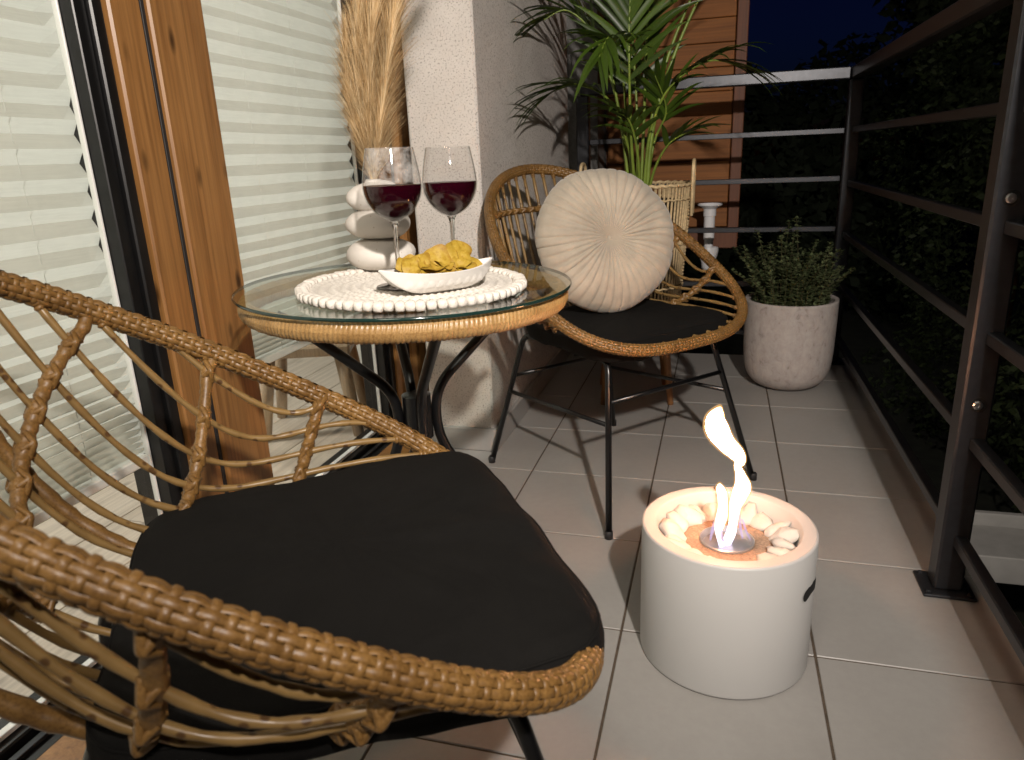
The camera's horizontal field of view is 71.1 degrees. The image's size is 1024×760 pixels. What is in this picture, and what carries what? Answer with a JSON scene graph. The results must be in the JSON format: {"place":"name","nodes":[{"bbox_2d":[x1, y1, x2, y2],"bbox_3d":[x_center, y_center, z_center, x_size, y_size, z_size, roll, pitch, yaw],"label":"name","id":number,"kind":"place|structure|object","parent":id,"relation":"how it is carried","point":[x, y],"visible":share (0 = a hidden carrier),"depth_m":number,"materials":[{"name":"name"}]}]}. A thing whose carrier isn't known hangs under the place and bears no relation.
{"place":"outdoors","nodes":[
{"label":"outdoors","id":0,"kind":"place"},
{"bbox_2d":[0,356,366,718],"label":"floor","id":1,"kind":"structure","parent":0,"point":[321,371],"depth_m":2.04,"materials":[{"name":"tile"}]},
{"bbox_2d":[260,343,366,441],"bbox_3d":[-0.667,0.010,2.414,0.336,0.308,0.264,-4,17,-4],"label":"stool","id":2,"kind":"object","parent":1,"relation":"on","point":[352,383],"visible":0.31,"depth_m":2.31,"materials":[{"name":"brown wood"}]},
{"bbox_2d":[356,344,361,363],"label":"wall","id":3,"kind":"structure","parent":0,"point":[359,350],"depth_m":2.75,"materials":[{"name":"white paint"}]},
{"bbox_2d":[320,0,422,178],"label":"pampas grass","id":4,"kind":"object","parent":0,"point":[370,125],"depth_m":1.23,"materials":[{"name":"beige plant"}]},
{"bbox_2d":[400,0,570,450],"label":"wall","id":5,"kind":"structure","parent":0,"point":[476,64],"depth_m":2.10,"materials":[{"name":"textured plaster"}]},
{"bbox_2d":[310,353,1023,759],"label":"floor","id":6,"kind":"structure","parent":0,"point":[900,667],"depth_m":1.44,"materials":[{"name":"tile"}]},
{"bbox_2d":[8,442,409,759],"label":"door sill","id":7,"kind":"structure","parent":6,"relation":"on","point":[41,745],"depth_m":1.10,"materials":[{"name":"metal"}]},
{"bbox_2d":[0,270,603,759],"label":"rattan chair","id":8,"kind":"object","parent":6,"relation":"on","point":[378,688],"visible":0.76,"depth_m":0.48,"materials":[{"name":"wicker"}]},
{"bbox_2d":[85,451,604,759],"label":"seat cushion","id":9,"kind":"object","parent":8,"relation":"on","point":[447,557],"visible":0.81,"depth_m":0.67,"materials":[{"name":"black fabric"}]},
{"bbox_2d":[231,260,571,453],"bbox_3d":[-0.173,0.133,1.360,0.582,0.652,0.582,3,18,16],"label":"bistro table","id":10,"kind":"object","parent":6,"relation":"on","point":[418,410],"visible":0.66,"depth_m":1.15,"materials":[{"name":"clear glass"}]},
{"bbox_2d":[294,266,526,312],"bbox_3d":[-0.166,-0.160,1.196,0.382,0.018,0.382,4,18,15],"label":"placemat","id":11,"kind":"object","parent":10,"relation":"on","point":[356,290],"visible":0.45,"depth_m":1.10,"materials":[{"name":"white fabric"}]},
{"bbox_2d":[345,179,415,270],"bbox_3d":[-0.246,-0.283,1.313,0.130,0.163,0.110,3,18,16],"label":"stone vase","id":12,"kind":"object","parent":11,"relation":"on","point":[374,249],"visible":0.72,"depth_m":1.28,"materials":[{"name":"ceramic"}]},
{"bbox_2d":[362,147,421,289],"bbox_3d":[-0.185,-0.255,1.131,0.092,0.213,0.092,-2,17,-1],"label":"wine glass","id":13,"kind":"object","parent":11,"relation":"on","point":[394,203],"visible":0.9,"depth_m":1.10,"materials":[{"name":"clear glass"}]},
{"bbox_2d":[378,257,492,292],"bbox_3d":[-0.114,-0.160,1.112,0.200,0.042,0.096,-13,20,-32],"label":"serving dish","id":14,"kind":"object","parent":11,"relation":"on","point":[422,283],"visible":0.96,"depth_m":1.07,"materials":[{"name":"ceramic"}]},
{"bbox_2d":[395,257,402,271],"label":"potato chip","id":15,"kind":"object","parent":14,"relation":"in","point":[398,266],"visible":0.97,"depth_m":1.07,"materials":[{"name":"yellow food"}]},
{"bbox_2d":[402,256,421,273],"bbox_3d":[-0.149,-0.168,1.073,0.032,0.040,0.008,1,-28,-8],"label":"potato chip","id":16,"kind":"object","parent":14,"relation":"in","point":[410,265],"visible":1,"depth_m":1.07,"materials":[{"name":"yellow food"}]},
{"bbox_2d":[416,252,429,270],"bbox_3d":[-0.141,-0.175,1.079,0.044,0.030,0.011,-44,-13,-10],"label":"potato chip","id":17,"kind":"object","parent":14,"relation":"in","point":[425,257],"visible":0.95,"depth_m":1.08,"materials":[{"name":"yellow food"}]},
{"bbox_2d":[418,269,431,273],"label":"potato chip","id":18,"kind":"object","parent":14,"relation":"in","point":[425,272],"visible":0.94,"depth_m":1.08,"materials":[{"name":"yellow food"}]},
{"bbox_2d":[418,257,437,270],"bbox_3d":[-0.126,-0.177,1.084,0.036,0.008,0.038,31,39,7],"label":"potato chip","id":19,"kind":"object","parent":14,"relation":"in","point":[421,264],"visible":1,"depth_m":1.08,"materials":[{"name":"yellow food"}]},
{"bbox_2d":[424,244,450,272],"bbox_3d":[-0.114,-0.183,1.091,0.047,0.044,0.009,-28,-7,-22],"label":"potato chip","id":20,"kind":"object","parent":14,"relation":"in","point":[438,253],"visible":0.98,"depth_m":1.09,"materials":[{"name":"yellow food"}]},
{"bbox_2d":[430,252,448,269],"bbox_3d":[-0.108,-0.181,1.094,0.030,0.011,0.044,18,42,7],"label":"potato chip","id":21,"kind":"object","parent":14,"relation":"in","point":[438,267],"visible":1,"depth_m":1.08,"materials":[{"name":"yellow food"}]},
{"bbox_2d":[434,259,455,272],"bbox_3d":[-0.105,-0.175,1.096,0.040,0.008,0.042,-12,59,-25],"label":"potato chip","id":22,"kind":"object","parent":14,"relation":"in","point":[453,269],"visible":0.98,"depth_m":1.10,"materials":[{"name":"yellow food"}]},
{"bbox_2d":[436,261,454,269],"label":"potato chip","id":23,"kind":"object","parent":14,"relation":"in","point":[450,266],"visible":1,"depth_m":1.09,"materials":[{"name":"yellow food"}]},
{"bbox_2d":[445,240,471,264],"bbox_3d":[-0.085,-0.200,1.122,0.055,0.044,0.011,-5,-9,-40],"label":"potato chip","id":24,"kind":"object","parent":14,"relation":"in","point":[454,246],"visible":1,"depth_m":1.12,"materials":[{"name":"yellow food"}]},
{"bbox_2d":[452,256,466,270],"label":"potato chip","id":25,"kind":"object","parent":14,"relation":"in","point":[454,258],"visible":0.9,"depth_m":1.11,"materials":[{"name":"yellow food"}]},
{"bbox_2d":[457,251,471,269],"bbox_3d":[-0.078,-0.187,1.117,0.033,0.009,0.034,17,63,5],"label":"potato chip","id":26,"kind":"object","parent":14,"relation":"in","point":[464,259],"visible":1,"depth_m":1.12,"materials":[{"name":"yellow food"}]},
{"bbox_2d":[457,262,476,268],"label":"potato chip","id":27,"kind":"object","parent":14,"relation":"in","point":[472,265],"visible":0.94,"depth_m":1.12,"materials":[{"name":"yellow food"}]},
{"bbox_2d":[471,257,481,266],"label":"potato chip","id":28,"kind":"object","parent":14,"relation":"in","point":[478,262],"visible":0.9,"depth_m":1.14,"materials":[{"name":"yellow food"}]},
{"bbox_2d":[422,146,476,240],"bbox_3d":[-0.103,-0.283,1.214,0.092,0.213,0.092,6,19,25],"label":"wine glass","id":29,"kind":"object","parent":11,"relation":"on","point":[451,198],"visible":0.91,"depth_m":1.18,"materials":[{"name":"clear glass"}]},
{"bbox_2d":[484,164,756,539],"bbox_3d":[0.245,-0.149,1.915,0.637,0.831,0.650,-13,20,-31],"label":"rattan chair","id":30,"kind":"object","parent":6,"relation":"on","point":[501,242],"visible":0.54,"depth_m":1.88,"materials":[{"name":"wicker"}]},
{"bbox_2d":[526,299,727,362],"bbox_3d":[0.286,-0.142,1.852,0.431,0.077,0.391,-13,20,-31],"label":"seat cushion","id":31,"kind":"object","parent":30,"relation":"on","point":[646,321],"visible":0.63,"depth_m":1.73,"materials":[{"name":"black fabric"}]},
{"bbox_2d":[535,168,673,313],"bbox_3d":[0.239,-0.353,1.821,0.370,0.369,0.118,-6,1,-13],"label":"round pillow","id":32,"kind":"object","parent":31,"relation":"on","point":[604,238],"visible":0.95,"depth_m":1.77,"materials":[{"name":"beige fabric"}]},
{"bbox_2d":[579,158,695,404],"bbox_3d":[0.435,-0.340,2.512,0.379,0.823,0.375,3,18,16],"label":"bamboo basket","id":33,"kind":"object","parent":6,"relation":"on","point":[686,207],"visible":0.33,"depth_m":2.38,"materials":[{"name":"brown wood"}]},
{"bbox_2d":[648,198,677,298],"bbox_3d":[0.430,-0.455,2.477,0.290,0.322,0.290,3,18,16],"label":"pot","id":34,"kind":"object","parent":33,"relation":"on","point":[668,269],"visible":0.05,"depth_m":2.42,"materials":[{"name":"wicker"}]},
{"bbox_2d":[507,0,783,185],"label":"palm","id":35,"kind":"object","parent":34,"relation":"in","point":[613,55],"visible":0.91,"depth_m":2.19,"materials":[{"name":"green plant"}]},
{"bbox_2d":[574,66,851,355],"bbox_3d":[0.756,-0.627,2.899,1.027,1.111,0.088,3,18,16],"label":"railing","id":36,"kind":"object","parent":6,"relation":"on","point":[585,142],"visible":0.34,"depth_m":2.77,"materials":[{"name":"metal"}]},
{"bbox_2d":[640,486,818,699],"bbox_3d":[0.371,0.357,1.252,0.287,0.242,0.287,3,18,16],"label":"fire pit","id":37,"kind":"object","parent":6,"relation":"on","point":[732,621],"visible":0.86,"depth_m":1.15,"materials":[{"name":"concrete"}]},
{"bbox_2d":[659,518,686,540],"bbox_3d":[0.282,0.268,1.244,0.063,0.031,0.048,39,25,13],"label":"white stone","id":38,"kind":"object","parent":37,"relation":"on","point":[668,526],"visible":0.63,"depth_m":1.24,"materials":[{"name":"white stone"}]},
{"bbox_2d":[665,534,685,541],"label":"white stone","id":39,"kind":"object","parent":37,"relation":"in","point":[676,537],"visible":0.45,"depth_m":1.21,"materials":[{"name":"white stone"}]},
{"bbox_2d":[666,511,688,532],"bbox_3d":[0.291,0.255,1.278,0.040,0.027,0.055,-32,41,-15],"label":"white stone","id":40,"kind":"object","parent":37,"relation":"in","point":[680,521],"visible":0.6,"depth_m":1.27,"materials":[{"name":"white stone"}]},
{"bbox_2d":[666,537,690,548],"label":"white stone","id":41,"kind":"object","parent":37,"relation":"in","point":[683,544],"visible":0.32,"depth_m":1.19,"materials":[{"name":"white stone"}]},
{"bbox_2d":[673,504,703,525],"bbox_3d":[0.319,0.247,1.297,0.050,0.030,0.054,-28,61,-7],"label":"white stone","id":42,"kind":"object","parent":37,"relation":"on","point":[692,516],"visible":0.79,"depth_m":1.29,"materials":[{"name":"white stone"}]},
{"bbox_2d":[686,548,703,554],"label":"white stone","id":43,"kind":"object","parent":37,"relation":"in","point":[694,550],"visible":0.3,"depth_m":1.16,"materials":[{"name":"white stone"}]},
{"bbox_2d":[689,504,707,521],"bbox_3d":[0.335,0.246,1.303,0.045,0.022,0.035,28,54,34],"label":"white stone","id":44,"kind":"object","parent":37,"relation":"in","point":[697,508],"visible":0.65,"depth_m":1.30,"materials":[{"name":"white stone"}]},
{"bbox_2d":[701,503,717,520],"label":"white stone","id":45,"kind":"object","parent":37,"relation":"in","point":[709,510],"visible":0.83,"depth_m":1.31,"materials":[{"name":"white stone"}]},
{"bbox_2d":[706,407,750,547],"bbox_3d":[0.358,0.164,1.192,0.086,0.259,0.044,3,18,16],"label":"flame","id":46,"kind":"object","parent":37,"relation":"on","point":[719,434],"visible":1,"depth_m":1.18,"materials":[{"name":"white"}]},
{"bbox_2d":[738,502,756,524],"bbox_3d":[0.423,0.243,1.295,0.042,0.028,0.057,-15,35,40],"label":"white stone","id":47,"kind":"object","parent":37,"relation":"on","point":[748,512],"visible":0.84,"depth_m":1.28,"materials":[{"name":"white stone"}]},
{"bbox_2d":[750,512,772,531],"bbox_3d":[0.440,0.254,1.272,0.037,0.028,0.050,-8,18,-16],"label":"white stone","id":48,"kind":"object","parent":37,"relation":"in","point":[762,521],"visible":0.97,"depth_m":1.26,"materials":[{"name":"white stone"}]},
{"bbox_2d":[756,552,778,559],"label":"white stone","id":49,"kind":"object","parent":37,"relation":"on","point":[764,556],"visible":0.27,"depth_m":1.15,"materials":[{"name":"white stone"}]},
{"bbox_2d":[764,521,790,536],"bbox_3d":[0.457,0.260,1.242,0.050,0.025,0.039,-33,0,-15],"label":"white stone","id":50,"kind":"object","parent":37,"relation":"in","point":[770,530],"visible":0.67,"depth_m":1.23,"materials":[{"name":"white stone"}]},
{"bbox_2d":[766,546,790,555],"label":"white stone","id":51,"kind":"object","parent":37,"relation":"on","point":[778,551],"visible":0.44,"depth_m":1.16,"materials":[{"name":"white stone"}]},
{"bbox_2d":[771,537,795,549],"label":"white stone","id":52,"kind":"object","parent":37,"relation":"on","point":[782,543],"visible":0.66,"depth_m":1.19,"materials":[{"name":"white stone"}]},
{"bbox_2d":[768,526,799,542],"bbox_3d":[0.457,0.271,1.216,0.066,0.030,0.040,-40,31,16],"label":"white stone","id":53,"kind":"object","parent":37,"relation":"in","point":[790,534],"visible":0.62,"depth_m":1.20,"materials":[{"name":"white stone"}]},
{"bbox_2d":[743,292,838,390],"bbox_3d":[1.010,-0.140,2.621,0.315,0.325,0.315,3,18,16],"label":"planter","id":54,"kind":"object","parent":6,"relation":"on","point":[789,348],"visible":0.8,"depth_m":2.50,"materials":[{"name":"concrete"}]},
{"bbox_2d":[731,216,855,306],"bbox_3d":[0.988,-0.410,2.532,0.425,0.302,0.437,3,18,16],"label":"shrub","id":55,"kind":"object","parent":54,"relation":"on","point":[789,284],"visible":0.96,"depth_m":2.51,"materials":[{"name":"green plant"}]},
{"bbox_2d":[830,0,1023,665],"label":"railing","id":56,"kind":"object","parent":6,"relation":"on","point":[987,343],"visible":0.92,"depth_m":1.33,"materials":[{"name":"metal"}]},
{"bbox_2d":[698,203,722,269],"bbox_3d":[0.863,-0.628,3.145,0.104,0.284,0.104,3,18,16],"label":"drain pipe","id":57,"kind":"object","parent":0,"point":[709,212],"visible":0.56,"depth_m":3.12,"materials":[{"name":"white plastic"}]},
{"bbox_2d":[679,159,1023,623],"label":"ground","id":58,"kind":"structure","parent":0,"point":[858,336],"depth_m":7.06,"materials":[{"name":"black"}]},
{"bbox_2d":[566,0,605,304],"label":"wall","id":59,"kind":"structure","parent":58,"relation":"on","point":[598,156],"depth_m":3.17,"materials":[{"name":"grey paint"}]},
{"bbox_2d":[606,0,749,248],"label":"wood facade","id":60,"kind":"structure","parent":59,"relation":"attached to","point":[713,26],"depth_m":3.24,"materials":[{"name":"brown wood"}]},
{"bbox_2d":[672,31,962,327],"bbox_3d":[3.233,-2.067,8.750,4.340,3.967,2.675,3,18,16],"label":"garden tree","id":61,"kind":"object","parent":58,"relation":"on","point":[803,155],"visible":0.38,"depth_m":7.92,"materials":[{"name":"green plant"}]},
{"bbox_2d":[853,0,1023,626],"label":"hedge","id":62,"kind":"object","parent":58,"relation":"on","point":[1002,446],"visible":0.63,"depth_m":5.11,"materials":[{"name":"green plant"}]},
{"bbox_2d":[872,0,1023,336],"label":"garden tree","id":63,"kind":"object","parent":58,"relation":"on","point":[919,13],"visible":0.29,"depth_m":6.76,"materials":[{"name":"green plant"}]},
{"bbox_2d":[970,510,1023,585],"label":"ledge","id":64,"kind":"object","parent":58,"relation":"on","point":[997,540],"depth_m":2.49,"materials":[{"name":"concrete"}]},
{"bbox_2d":[743,0,999,165],"label":"sky","id":65,"kind":"structure","parent":0,"point":[794,29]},
{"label":"wall","id":66,"kind":"structure","parent":0,"visible":0},
{"bbox_2d":[0,0,228,759],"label":"patio door","id":67,"kind":"structure","parent":66,"relation":"attached to","point":[120,135],"depth_m":1.27,"materials":[{"name":"black metal"}]},
{"bbox_2d":[0,0,148,526],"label":"pleated blind","id":68,"kind":"object","parent":67,"relation":"attached to","point":[49,232],"visible":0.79,"depth_m":1.16,"materials":[{"name":"fabric"}]},
{"bbox_2d":[143,0,428,491],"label":"patio door","id":69,"kind":"structure","parent":66,"relation":"attached to","point":[178,42],"depth_m":1.45,"materials":[{"name":"brown wood"}]},
{"bbox_2d":[201,0,369,362],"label":"pleated blind","id":70,"kind":"object","parent":69,"relation":"attached to","point":[290,170],"visible":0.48,"depth_m":1.77,"materials":[{"name":"fabric"}]}
]}

